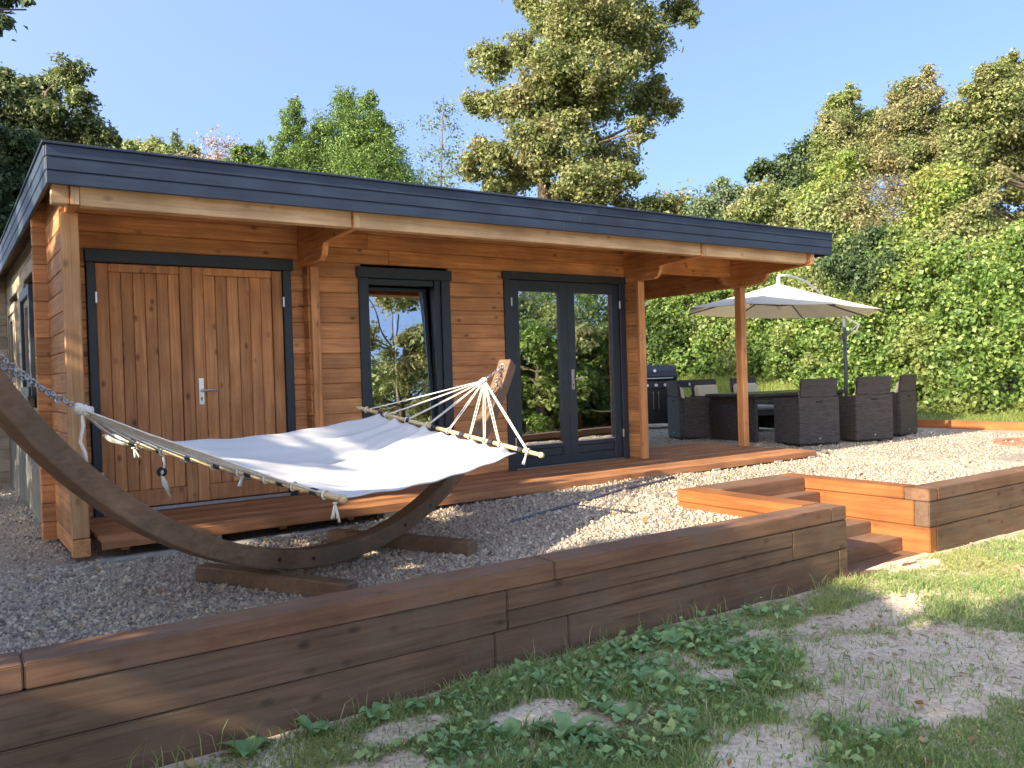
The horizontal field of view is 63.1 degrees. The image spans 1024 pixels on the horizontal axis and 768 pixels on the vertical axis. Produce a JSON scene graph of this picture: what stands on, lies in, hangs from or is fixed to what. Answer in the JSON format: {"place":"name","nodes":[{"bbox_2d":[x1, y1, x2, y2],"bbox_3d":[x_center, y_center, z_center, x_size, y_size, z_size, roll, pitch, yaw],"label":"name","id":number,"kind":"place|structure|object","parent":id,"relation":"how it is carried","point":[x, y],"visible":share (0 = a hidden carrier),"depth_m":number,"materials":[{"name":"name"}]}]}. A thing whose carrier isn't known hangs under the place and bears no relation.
{"place":"outdoors","nodes":[
{"label":"outdoors","id":0,"kind":"place"},
{"bbox_2d":[166,128,181,155],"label":"conifer","id":1,"kind":"object","parent":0,"point":[173,138],"visible":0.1,"depth_m":43.88,"materials":[{"name":"green plant"}]},
{"bbox_2d":[0,423,1023,655],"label":"gravel","id":2,"kind":"structure","parent":0,"point":[97,551],"depth_m":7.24,"materials":[{"name":"beige gravel"}]},
{"bbox_2d":[0,0,36,40],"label":"overhanging tree","id":3,"kind":"object","parent":2,"relation":"on","point":[7,22],"visible":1,"depth_m":9.04,"materials":[{"name":"green plant"}]},
{"bbox_2d":[0,122,47,238],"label":"evergreen tree","id":4,"kind":"object","parent":2,"relation":"on","point":[18,149],"visible":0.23,"depth_m":15.77,"materials":[{"name":"green plant"}]},
{"bbox_2d":[96,521,375,564],"bbox_3d":[-1.790,1.197,6.220,2.360,0.125,0.130,-2,1,-35],"label":"concrete footing","id":5,"kind":"object","parent":2,"relation":"on","point":[105,560],"visible":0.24,"depth_m":6.05,"materials":[{"name":"grey concrete"}]},
{"bbox_2d":[0,354,515,596],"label":"hammock stand","id":6,"kind":"object","parent":2,"relation":"on","point":[34,435],"visible":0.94,"depth_m":4.46,"materials":[{"name":"brown wood"}]},
{"bbox_2d":[72,377,544,521],"bbox_3d":[-1.039,0.326,5.203,1.676,0.675,3.515,-1,1,31],"label":"hammock","id":7,"kind":"object","parent":6,"relation":"hanging from","point":[342,462],"visible":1,"depth_m":5.46,"materials":[{"name":"white fabric"}]},
{"bbox_2d":[0,140,833,558],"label":"log cabin","id":8,"kind":"object","parent":2,"relation":"on","point":[174,298],"visible":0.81,"depth_m":7.39,"materials":[{"name":"brown wood"}]},
{"bbox_2d":[7,301,20,390],"bbox_3d":[-5.722,-0.406,9.593,0.100,0.980,1.200,-2,1,-35],"label":"side window","id":9,"kind":"structure","parent":8,"relation":"in","point":[12,312],"depth_m":9.57,"materials":[{"name":"white"}]},
{"bbox_2d":[19,284,37,396],"bbox_3d":[-4.647,-0.397,8.026,0.110,1.030,1.000,-2,1,-35],"label":"side window","id":10,"kind":"structure","parent":8,"relation":"in","point":[26,301],"depth_m":8.01,"materials":[{"name":"glass"}]},
{"bbox_2d":[84,248,297,517],"bbox_3d":[-2.619,-0.029,6.985,1.669,2.110,0.111,-2,1,-35],"label":"double door","id":11,"kind":"structure","parent":8,"relation":"in","point":[233,319],"depth_m":6.93,"materials":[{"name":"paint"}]},
{"bbox_2d":[355,266,456,435],"bbox_3d":[-1.068,-0.260,8.173,1.027,1.710,0.261,-2,1,-35],"label":"window","id":12,"kind":"structure","parent":8,"relation":"in","point":[395,355],"depth_m":8.20,"materials":[{"name":"glass"}]},
{"bbox_2d":[501,271,629,470],"bbox_3d":[0.626,-0.158,9.241,1.734,2.105,0.141,-2,1,-35],"label":"french door","id":13,"kind":"structure","parent":8,"relation":"in","point":[567,395],"depth_m":9.21,"materials":[{"name":"paint"}]},
{"bbox_2d":[89,443,815,549],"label":"timber deck","id":14,"kind":"structure","parent":2,"relation":"on","point":[218,520],"depth_m":7.38,"materials":[{"name":"wood"}]},
{"bbox_2d":[510,476,674,522],"bbox_3d":[0.781,0.995,7.370,0.083,0.087,2.482,-1,1,41],"label":"garden hose","id":15,"kind":"object","parent":2,"relation":"on","point":[589,499],"visible":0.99,"depth_m":7.29,"materials":[{"name":"rubber"}]},
{"bbox_2d":[647,365,690,423],"bbox_3d":[2.693,0.244,15.886,1.600,1.199,0.635,-2,1,-2],"label":"gas barbecue","id":16,"kind":"object","parent":2,"relation":"on","point":[658,376],"visible":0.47,"depth_m":15.65,"materials":[{"name":"black metal"}]},
{"bbox_2d":[647,390,655,422],"bbox_3d":[2.505,0.423,15.639,0.385,0.620,0.056,-2,1,-2],"label":"cabinet door","id":17,"kind":"structure","parent":16,"relation":"in","point":[651,398],"depth_m":15.65,"materials":[{"name":"black metal"}]},
{"bbox_2d":[656,389,667,422],"bbox_3d":[2.903,0.410,15.652,0.385,0.620,0.056,-2,1,-2],"label":"cabinet door","id":18,"kind":"structure","parent":16,"relation":"in","point":[661,395],"depth_m":15.65,"materials":[{"name":"black metal"}]},
{"bbox_2d":[666,381,710,439],"bbox_3d":[2.863,0.404,13.349,0.625,0.918,0.640,-2,1,-7],"label":"rattan chair","id":19,"kind":"object","parent":2,"relation":"on","point":[688,417],"visible":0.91,"depth_m":13.04,"materials":[{"name":"wicker"}]},
{"bbox_2d":[690,379,717,396],"bbox_3d":[3.430,0.377,13.991,0.640,0.918,0.625,-2,1,-33],"label":"rattan chair","id":20,"kind":"object","parent":2,"relation":"on","point":[701,387],"visible":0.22,"depth_m":14.13,"materials":[{"name":"fabric"}]},
{"bbox_2d":[729,377,773,428],"bbox_3d":[4.211,0.348,14.445,0.640,0.918,0.625,-2,1,-27],"label":"rattan chair","id":21,"kind":"object","parent":2,"relation":"on","point":[765,415],"visible":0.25,"depth_m":14.55,"materials":[{"name":"wicker"}]},
{"bbox_2d":[705,390,847,441],"bbox_3d":[4.121,0.474,12.994,1.900,0.703,1.100,-2,1,-27],"label":"dining table","id":22,"kind":"object","parent":2,"relation":"on","point":[723,416],"visible":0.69,"depth_m":12.61,"materials":[{"name":"wicker"}]},
{"bbox_2d":[688,274,881,395],"bbox_3d":[4.200,-0.431,12.742,2.884,2.498,2.884,-2,1,10],"label":"cantilever parasol","id":23,"kind":"object","parent":2,"relation":"on","point":[778,299],"visible":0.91,"depth_m":12.92,"materials":[{"name":"beige fabric"}]},
{"bbox_2d":[774,378,839,446],"bbox_3d":[4.112,0.384,11.638,0.640,0.918,0.625,-2,1,-16],"label":"rattan chair","id":24,"kind":"object","parent":2,"relation":"on","point":[810,415],"visible":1,"depth_m":11.38,"materials":[{"name":"black wicker"}]},
{"bbox_2d":[821,449,828,453],"bbox_3d":[3.871,0.841,10.329,0.096,0.080,0.090,-2,1,23],"label":"stone lump","id":25,"kind":"object","parent":2,"relation":"on","point":[825,451],"visible":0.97,"depth_m":10.30,"materials":[{"name":"beige stone"}]},
{"bbox_2d":[838,376,892,442],"bbox_3d":[5.000,0.352,11.971,0.640,0.918,0.625,-2,1,-18],"label":"rattan chair","id":26,"kind":"object","parent":2,"relation":"on","point":[866,411],"visible":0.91,"depth_m":11.70,"materials":[{"name":"wicker"}]},
{"bbox_2d":[888,374,917,436],"bbox_3d":[5.761,0.319,12.726,0.640,0.918,0.625,-2,1,-44],"label":"rattan chair","id":27,"kind":"object","parent":2,"relation":"on","point":[904,396],"visible":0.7,"depth_m":12.42,"materials":[{"name":"wicker"}]},
{"bbox_2d":[917,419,1023,430],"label":"sleeper edging","id":28,"kind":"object","parent":2,"relation":"on","point":[979,425],"visible":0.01,"depth_m":13.29,"materials":[{"name":"brown wood"}]},
{"bbox_2d":[993,437,1023,446],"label":"brick ring","id":29,"kind":"object","parent":2,"relation":"on","point":[1015,442],"visible":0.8,"depth_m":10.87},
{"bbox_2d":[0,0,1023,303],"label":"sky","id":30,"kind":"structure","parent":0,"point":[751,78],"materials":[{"name":"blue"}]},
{"bbox_2d":[159,529,1023,767],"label":"lawn","id":31,"kind":"structure","parent":0,"point":[738,739],"depth_m":3.82,"materials":[{"name":"plant"}]},
{"bbox_2d":[216,736,269,756],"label":"broadleaf weed","id":32,"kind":"object","parent":31,"relation":"on","point":[246,745],"visible":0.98,"depth_m":3.32,"materials":[{"name":"green plant"}]},
{"bbox_2d":[293,715,334,736],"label":"broadleaf weed","id":33,"kind":"object","parent":31,"relation":"on","point":[307,725],"visible":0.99,"depth_m":3.45,"materials":[{"name":"green plant"}]},
{"bbox_2d":[358,702,394,724],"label":"broadleaf weed","id":34,"kind":"object","parent":31,"relation":"on","point":[385,712],"visible":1,"depth_m":3.60,"materials":[{"name":"green plant"}]},
{"bbox_2d":[403,697,424,709],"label":"broadleaf weed","id":35,"kind":"object","parent":31,"relation":"on","point":[420,700],"visible":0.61,"depth_m":3.72,"materials":[{"name":"green plant"}]},
{"bbox_2d":[0,487,847,767],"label":"retaining wall","id":36,"kind":"structure","parent":31,"relation":"on","point":[114,700],"depth_m":3.74,"materials":[{"name":"brown wood"}]},
{"bbox_2d":[454,681,470,693],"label":"broadleaf weed","id":37,"kind":"object","parent":31,"relation":"on","point":[462,684],"visible":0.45,"depth_m":3.87,"materials":[{"name":"green plant"}]},
{"bbox_2d":[449,739,478,751],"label":"broadleaf weed","id":38,"kind":"object","parent":31,"relation":"on","point":[463,747],"visible":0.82,"depth_m":3.27,"materials":[{"name":"green plant"}]},
{"bbox_2d":[464,719,498,732],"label":"broadleaf weed","id":39,"kind":"object","parent":31,"relation":"on","point":[489,723],"visible":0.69,"depth_m":3.46,"materials":[{"name":"green plant"}]},
{"bbox_2d":[127,571,855,767],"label":"wall foot grass","id":40,"kind":"structure","parent":31,"relation":"on","point":[234,739],"depth_m":3.67,"materials":[{"name":"green plant"}]},
{"bbox_2d":[486,718,521,746],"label":"broadleaf weed","id":41,"kind":"object","parent":31,"relation":"on","point":[515,724],"visible":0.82,"depth_m":3.39,"materials":[{"name":"green plant"}]},
{"bbox_2d":[14,453,1023,766],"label":"fallen leaves","id":42,"kind":"object","parent":31,"relation":"on","point":[244,761],"visible":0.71,"depth_m":4.60,"materials":[{"name":"brown plant"}]},
{"bbox_2d":[508,663,530,675],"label":"broadleaf weed","id":43,"kind":"object","parent":31,"relation":"on","point":[517,665],"visible":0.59,"depth_m":4.04,"materials":[{"name":"green plant"}]},
{"bbox_2d":[529,671,563,685],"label":"broadleaf weed","id":44,"kind":"object","parent":31,"relation":"on","point":[536,674],"visible":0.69,"depth_m":3.90,"materials":[{"name":"green plant"}]},
{"bbox_2d":[542,665,570,674],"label":"broadleaf weed","id":45,"kind":"object","parent":31,"relation":"on","point":[566,666],"visible":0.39,"depth_m":4.00,"materials":[{"name":"green plant"}]},
{"bbox_2d":[526,710,602,750],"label":"broadleaf weed","id":46,"kind":"object","parent":31,"relation":"on","point":[564,725],"visible":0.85,"depth_m":3.41,"materials":[{"name":"green plant"}]},
{"bbox_2d":[572,726,611,742],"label":"broadleaf weed","id":47,"kind":"object","parent":31,"relation":"on","point":[607,733],"visible":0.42,"depth_m":3.37,"materials":[{"name":"green plant"}]},
{"bbox_2d":[587,699,619,712],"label":"broadleaf weed","id":48,"kind":"object","parent":31,"relation":"on","point":[602,707],"visible":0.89,"depth_m":3.62,"materials":[{"name":"green plant"}]},
{"bbox_2d":[184,580,1023,767],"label":"soil grit","id":49,"kind":"object","parent":31,"relation":"on","point":[774,732],"visible":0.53,"depth_m":3.89,"materials":[{"name":"stone"}]},
{"bbox_2d":[600,667,615,676],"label":"broadleaf weed","id":50,"kind":"object","parent":31,"relation":"on","point":[610,674],"visible":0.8,"depth_m":4.00,"materials":[{"name":"green plant"}]},
{"bbox_2d":[193,548,1023,767],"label":"dry straw","id":51,"kind":"object","parent":31,"relation":"on","point":[891,637],"visible":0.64,"depth_m":4.04,"materials":[{"name":"beige plant"}]},
{"bbox_2d":[603,700,640,721],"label":"broadleaf weed","id":52,"kind":"object","parent":31,"relation":"on","point":[617,712],"visible":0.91,"depth_m":3.56,"materials":[{"name":"green plant"}]},
{"bbox_2d":[320,589,948,767],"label":"weed cover","id":53,"kind":"object","parent":31,"relation":"on","point":[671,724],"visible":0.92,"depth_m":3.70,"materials":[{"name":"green plant"}]},
{"bbox_2d":[628,640,653,652],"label":"broadleaf weed","id":54,"kind":"object","parent":31,"relation":"on","point":[641,643],"visible":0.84,"depth_m":4.33,"materials":[{"name":"green plant"}]},
{"bbox_2d":[637,746,658,757],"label":"broadleaf weed","id":55,"kind":"object","parent":31,"relation":"on","point":[650,752],"visible":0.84,"depth_m":3.21,"materials":[{"name":"green plant"}]},
{"bbox_2d":[627,665,671,688],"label":"broadleaf weed","id":56,"kind":"object","parent":31,"relation":"on","point":[643,669],"visible":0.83,"depth_m":3.87,"materials":[{"name":"green plant"}]},
{"bbox_2d":[654,704,701,722],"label":"broadleaf weed","id":57,"kind":"object","parent":31,"relation":"on","point":[681,712],"visible":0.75,"depth_m":3.51,"materials":[{"name":"green plant"}]},
{"bbox_2d":[656,627,704,646],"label":"broadleaf weed","id":58,"kind":"object","parent":31,"relation":"on","point":[667,632],"visible":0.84,"depth_m":4.44,"materials":[{"name":"green plant"}]},
{"bbox_2d":[665,722,712,740],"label":"broadleaf weed","id":59,"kind":"object","parent":31,"relation":"on","point":[695,732],"visible":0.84,"depth_m":3.36,"materials":[{"name":"green plant"}]},
{"bbox_2d":[698,647,714,656],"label":"broadleaf weed","id":60,"kind":"object","parent":31,"relation":"on","point":[700,651],"visible":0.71,"depth_m":4.21,"materials":[{"name":"green plant"}]},
{"bbox_2d":[702,679,723,686],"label":"broadleaf weed","id":61,"kind":"object","parent":31,"relation":"on","point":[710,681],"visible":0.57,"depth_m":3.81,"materials":[{"name":"green plant"}]},
{"bbox_2d":[713,659,731,667],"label":"broadleaf weed","id":62,"kind":"object","parent":31,"relation":"on","point":[724,663],"visible":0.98,"depth_m":4.07,"materials":[{"name":"green plant"}]},
{"bbox_2d":[733,628,749,634],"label":"broadleaf weed","id":63,"kind":"object","parent":31,"relation":"on","point":[741,632],"visible":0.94,"depth_m":4.53,"materials":[{"name":"green plant"}]},
{"bbox_2d":[734,667,780,682],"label":"broadleaf weed","id":64,"kind":"object","parent":31,"relation":"on","point":[758,675],"visible":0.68,"depth_m":3.83,"materials":[{"name":"green plant"}]},
{"bbox_2d":[696,475,920,577],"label":"garden steps","id":65,"kind":"structure","parent":31,"relation":"on","point":[865,548],"depth_m":6.62,"materials":[{"name":"brown wood"}]},
{"bbox_2d":[779,465,1023,553],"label":"retaining wall","id":66,"kind":"structure","parent":31,"relation":"on","point":[936,516],"depth_m":6.69,"materials":[{"name":"brown wood"}]},
{"bbox_2d":[646,352,1023,421],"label":"grass bank","id":67,"kind":"structure","parent":0,"point":[925,416],"depth_m":15.81,"materials":[{"name":"green plant"}]},
{"bbox_2d":[299,84,436,185],"bbox_3d":[-6.500,-5.969,34.757,10.505,13.230,8.246,-2,1,2],"label":"broadleaf tree","id":68,"kind":"object","parent":67,"relation":"on","point":[346,99],"visible":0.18,"depth_m":33.59,"materials":[{"name":"green plant"}]},
{"bbox_2d":[317,89,454,185],"bbox_3d":[-5.343,-5.769,34.200,7.818,12.763,7.092,-2,1,16],"label":"broadleaf tree","id":69,"kind":"object","parent":67,"relation":"on","point":[367,102],"visible":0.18,"depth_m":33.49,"materials":[{"name":"green plant"}]},
{"bbox_2d":[451,0,704,212],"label":"tall tree","id":70,"kind":"object","parent":67,"relation":"on","point":[568,89],"visible":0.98,"depth_m":26.20,"materials":[{"name":"green plant"}]},
{"bbox_2d":[644,178,716,365],"bbox_3d":[5.487,-3.200,27.855,3.150,6.867,3.821,-2,1,22],"label":"broadleaf tree","id":71,"kind":"object","parent":67,"relation":"on","point":[677,209],"visible":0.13,"depth_m":26.93,"materials":[{"name":"green plant"}]},
{"bbox_2d":[636,288,733,378],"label":"ivy hedge","id":72,"kind":"object","parent":67,"relation":"on","point":[670,317],"visible":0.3,"depth_m":24.80,"materials":[{"name":"green plant"}]},
{"bbox_2d":[671,175,756,367],"bbox_3d":[6.547,-3.196,25.962,3.610,7.038,3.122,-2,1,-35],"label":"grey shrub","id":73,"kind":"object","parent":67,"relation":"on","point":[707,207],"visible":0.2,"depth_m":26.17,"materials":[{"name":"green plant"}]},
{"bbox_2d":[715,172,817,338],"bbox_3d":[7.264,-2.641,22.988,3.896,6.333,3.996,-2,1,-35],"label":"shrub","id":74,"kind":"object","parent":67,"relation":"on","point":[760,205],"visible":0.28,"depth_m":22.30,"materials":[{"name":"green plant"}]},
{"bbox_2d":[742,132,819,320],"bbox_3d":[8.531,-3.701,24.983,3.380,7.743,3.580,-2,1,-35],"label":"dark tree","id":75,"kind":"object","parent":67,"relation":"on","point":[788,167],"visible":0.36,"depth_m":24.56,"materials":[{"name":"green plant"}]},
{"bbox_2d":[693,228,893,394],"bbox_3d":[7.479,-1.923,21.379,3.587,4.564,7.724,-2,1,-12],"label":"ivy hedge","id":76,"kind":"object","parent":67,"relation":"on","point":[768,352],"visible":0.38,"depth_m":20.42,"materials":[{"name":"green plant"}]},
{"bbox_2d":[780,178,885,383],"bbox_3d":[7.822,-2.392,20.643,4.079,5.370,3.184,-2,1,-35],"label":"shrub","id":77,"kind":"object","parent":67,"relation":"on","point":[823,212],"visible":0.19,"depth_m":20.24,"materials":[{"name":"green plant"}]},
{"bbox_2d":[783,146,882,227],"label":"shrub","id":78,"kind":"object","parent":67,"relation":"on","point":[836,170],"visible":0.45,"depth_m":21.07,"materials":[{"name":"green plant"}]},
{"bbox_2d":[799,81,894,289],"bbox_3d":[9.601,-4.266,23.971,3.843,8.972,3.404,-2,1,-35],"label":"olive tree","id":79,"kind":"object","parent":67,"relation":"on","point":[840,125],"visible":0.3,"depth_m":23.49,"materials":[{"name":"green plant"}]},
{"bbox_2d":[805,219,919,373],"bbox_3d":[7.755,-1.666,18.544,2.428,3.966,2.677,-2,1,12],"label":"shrub","id":80,"kind":"object","parent":67,"relation":"on","point":[846,266],"visible":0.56,"depth_m":18.15,"materials":[{"name":"green plant"}]},
{"bbox_2d":[814,167,936,305],"bbox_3d":[8.671,-2.487,19.947,3.264,5.515,2.661,-1,1,43],"label":"shrub","id":81,"kind":"object","parent":67,"relation":"on","point":[878,207],"visible":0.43,"depth_m":19.79,"materials":[{"name":"green plant"}]},
{"bbox_2d":[866,63,953,305],"bbox_3d":[11.365,-4.351,23.673,3.334,8.920,3.624,-2,1,10],"label":"rusty tree","id":82,"kind":"object","parent":67,"relation":"on","point":[901,118],"visible":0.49,"depth_m":22.75,"materials":[{"name":"green plant"}]},
{"bbox_2d":[807,219,1023,415],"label":"ivy hedge","id":83,"kind":"object","parent":67,"relation":"on","point":[920,350],"visible":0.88,"depth_m":15.89,"materials":[{"name":"green plant"}]},
{"bbox_2d":[895,160,990,340],"bbox_3d":[9.796,-2.483,19.528,2.885,5.494,3.026,-2,1,-35],"label":"shrub","id":84,"kind":"object","parent":67,"relation":"on","point":[946,184],"visible":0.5,"depth_m":19.18,"materials":[{"name":"green plant"}]},
{"bbox_2d":[915,245,992,324],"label":"shrub","id":85,"kind":"object","parent":67,"relation":"on","point":[934,275],"visible":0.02,"depth_m":17.78,"materials":[{"name":"green plant"}]},
{"bbox_2d":[914,188,1013,362],"bbox_3d":[10.249,-2.061,18.932,3.006,4.595,2.640,-2,1,-35],"label":"shrub","id":86,"kind":"object","parent":67,"relation":"on","point":[960,215],"visible":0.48,"depth_m":18.37,"materials":[{"name":"green plant"}]},
{"bbox_2d":[928,47,1023,229],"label":"broadleaf tree","id":87,"kind":"object","parent":67,"relation":"on","point":[984,129],"visible":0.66,"depth_m":20.48,"materials":[{"name":"green plant"}]},
{"bbox_2d":[948,219,1023,371],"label":"shrub","id":88,"kind":"object","parent":67,"relation":"on","point":[997,236],"visible":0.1,"depth_m":17.17,"materials":[{"name":"green plant"}]},
{"label":"ground","id":89,"kind":"structure","parent":0,"visible":0},
{"bbox_2d":[0,51,122,178],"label":"broadleaf tree","id":90,"kind":"object","parent":89,"relation":"on","point":[40,106],"visible":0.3,"depth_m":21.42,"materials":[{"name":"green plant"}]},
{"bbox_2d":[109,134,203,157],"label":"broadleaf tree","id":91,"kind":"object","parent":89,"relation":"on","point":[155,145],"visible":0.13,"depth_m":44.36,"materials":[{"name":"green plant"}]},
{"bbox_2d":[170,125,246,160],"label":"bare tree","id":92,"kind":"object","parent":89,"relation":"on","point":[217,153],"visible":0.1,"depth_m":41.73,"materials":[{"name":"pink plant"}]},
{"bbox_2d":[221,143,282,167],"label":"broadleaf tree","id":93,"kind":"object","parent":89,"relation":"on","point":[255,156],"visible":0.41,"depth_m":32.34,"materials":[{"name":"green plant"}]},
{"bbox_2d":[255,139,270,155],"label":"conifer","id":94,"kind":"object","parent":89,"relation":"on","point":[262,145],"visible":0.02,"depth_m":35.97,"materials":[{"name":"green plant"}]},
{"bbox_2d":[263,93,331,172],"bbox_3d":[-8.576,-5.586,33.854,4.901,12.604,4.677,-2,1,-35],"label":"conifer","id":95,"kind":"object","parent":89,"relation":"on","point":[291,131],"visible":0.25,"depth_m":33.57,"materials":[{"name":"green plant"}]},
{"bbox_2d":[286,123,344,173],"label":"conifer","id":96,"kind":"object","parent":89,"relation":"on","point":[318,144],"visible":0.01,"depth_m":34.20,"materials":[{"name":"green plant"}]},
{"bbox_2d":[402,97,474,187],"bbox_3d":[-1.683,-3.938,24.082,2.139,8.875,3.104,-2,1,-35],"label":"birch tree","id":97,"kind":"object","parent":89,"relation":"on","point":[441,171],"visible":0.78,"depth_m":24.41,"materials":[{"name":"green plant"}]}
]}

